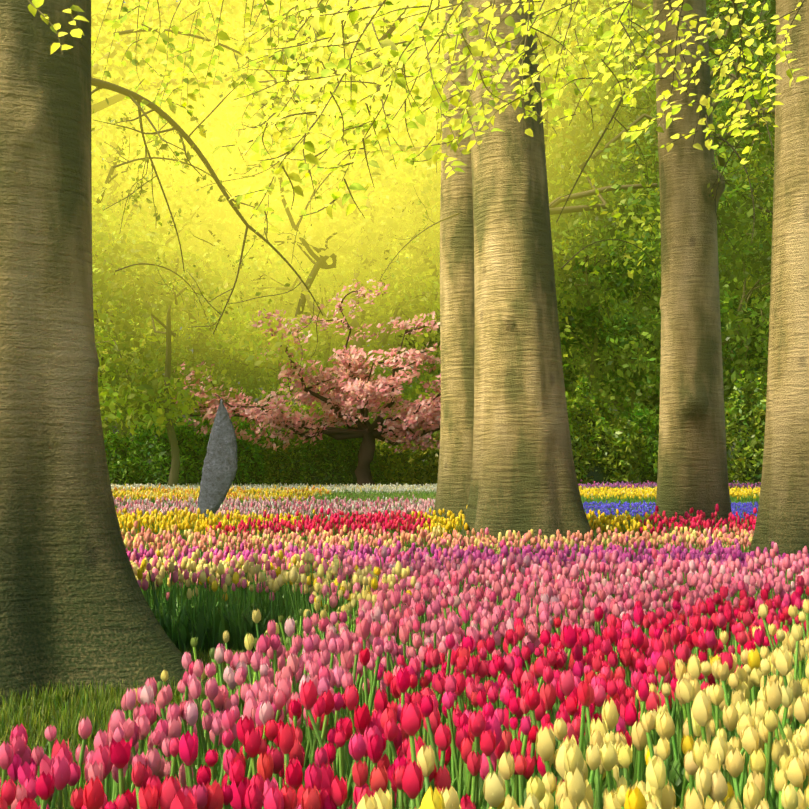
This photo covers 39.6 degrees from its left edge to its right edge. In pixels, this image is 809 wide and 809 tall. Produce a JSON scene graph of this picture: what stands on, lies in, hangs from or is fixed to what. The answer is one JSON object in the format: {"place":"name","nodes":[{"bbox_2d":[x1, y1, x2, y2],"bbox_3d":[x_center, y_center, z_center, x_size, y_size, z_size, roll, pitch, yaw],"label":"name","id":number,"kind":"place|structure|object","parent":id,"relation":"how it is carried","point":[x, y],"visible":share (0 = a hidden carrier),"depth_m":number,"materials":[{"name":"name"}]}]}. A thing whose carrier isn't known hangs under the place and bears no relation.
{"place":"outdoors","nodes":[
{"label":"outdoors","id":0,"kind":"place"},
{"bbox_2d":[0,511,610,808],"bbox_3d":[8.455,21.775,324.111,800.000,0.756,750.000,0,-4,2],"label":"ground","id":1,"kind":"structure","parent":0,"point":[29,719],"depth_m":5.54,"materials":[{"name":"green plant"}]},
{"bbox_2d":[0,0,205,706],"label":"tree trunk","id":2,"kind":"object","parent":1,"relation":"on","point":[74,605],"visible":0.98,"depth_m":6.55,"materials":[{"name":"brown plant"}]},
{"bbox_2d":[197,399,237,517],"bbox_3d":[-2.939,1.103,17.200,0.770,2.403,0.320,0,-4,2],"label":"stone leaf sculpture","id":3,"kind":"object","parent":1,"relation":"on","point":[219,469],"visible":0.79,"depth_m":17.18,"materials":[{"name":"grey stone"}]},
{"bbox_2d":[103,407,388,486],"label":"laurel hedge","id":4,"kind":"object","parent":1,"relation":"on","point":[327,459],"visible":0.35,"depth_m":45.51,"materials":[{"name":"green plant"}]},
{"bbox_2d":[170,278,440,485],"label":"blossom tree","id":5,"kind":"object","parent":1,"relation":"on","point":[429,415],"depth_m":43.55,"materials":[{"name":"pink plant"}]},
{"bbox_2d":[0,564,808,808],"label":"tulips","id":6,"kind":"object","parent":1,"relation":"on","point":[546,697],"visible":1,"depth_m":3.28,"materials":[{"name":"plant"}]},
{"bbox_2d":[96,310,767,449],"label":"understorey","id":7,"kind":"object","parent":1,"relation":"on","point":[207,359],"depth_m":50.22,"materials":[{"name":"green plant"}]},
{"bbox_2d":[91,0,775,486],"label":"woodland","id":8,"kind":"object","parent":1,"relation":"on","point":[125,294],"depth_m":47.92,"materials":[{"name":"plant"}]},
{"bbox_2d":[91,0,775,278],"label":"canopy","id":9,"kind":"object","parent":8,"relation":"attached to","point":[104,41],"depth_m":39.98,"materials":[{"name":"plant"}]},
{"bbox_2d":[94,68,772,445],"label":"tree branches","id":10,"kind":"object","parent":8,"relation":"attached to","point":[320,262],"visible":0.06,"depth_m":50.11,"materials":[{"name":"brown wood"}]},
{"bbox_2d":[111,480,760,534],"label":"tulips","id":11,"kind":"object","parent":1,"relation":"on","point":[634,499],"visible":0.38,"depth_m":28.52,"materials":[{"name":"multicoloured plant"}]},
{"bbox_2d":[434,0,473,525],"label":"tree trunk","id":12,"kind":"object","parent":1,"relation":"on","point":[456,345],"visible":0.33,"depth_m":17.54,"materials":[{"name":"brown plant"}]},
{"bbox_2d":[115,504,808,655],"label":"tulips","id":13,"kind":"object","parent":1,"relation":"on","point":[206,582],"visible":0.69,"depth_m":8.85,"materials":[{"name":"plant"}]},
{"bbox_2d":[461,0,594,551],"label":"tree trunk","id":14,"kind":"object","parent":1,"relation":"on","point":[523,477],"visible":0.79,"depth_m":12.90,"materials":[{"name":"brown plant"}]},
{"bbox_2d":[327,368,766,489],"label":"shrubs","id":15,"kind":"object","parent":1,"relation":"on","point":[605,449],"visible":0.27,"depth_m":40.98,"materials":[{"name":"green plant"}]},
{"bbox_2d":[397,250,769,433],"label":"foliage","id":16,"kind":"object","parent":1,"relation":"on","point":[611,336],"depth_m":48.00,"materials":[{"name":"green plant"}]},
{"bbox_2d":[653,0,731,532],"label":"tree trunk","id":17,"kind":"object","parent":1,"relation":"on","point":[692,464],"visible":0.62,"depth_m":15.08,"materials":[{"name":"brown plant"}]},
{"bbox_2d":[91,5,774,364],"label":"tree branches","id":18,"kind":"object","parent":17,"relation":"attached to","point":[99,84],"visible":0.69,"depth_m":9.36,"materials":[{"name":"brown wood"}]},
{"bbox_2d":[27,0,808,232],"bbox_3d":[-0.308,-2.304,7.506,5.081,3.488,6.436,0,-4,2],"label":"tree foliage","id":19,"kind":"object","parent":18,"relation":"attached to","point":[319,24],"depth_m":5.92,"materials":[{"name":"plant"}]},
{"bbox_2d":[91,12,774,367],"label":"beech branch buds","id":20,"kind":"object","parent":18,"relation":"on","point":[189,156],"visible":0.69,"depth_m":9.51,"materials":[{"name":"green plant"}]},
{"bbox_2d":[749,0,808,556],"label":"tree trunk","id":21,"kind":"object","parent":1,"relation":"on","point":[782,520],"visible":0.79,"depth_m":10.72,"materials":[{"name":"brown plant"}]},
{"bbox_2d":[94,0,750,440],"label":"sky","id":22,"kind":"structure","parent":0,"point":[177,0],"materials":[{"name":"yellow"}]}
]}

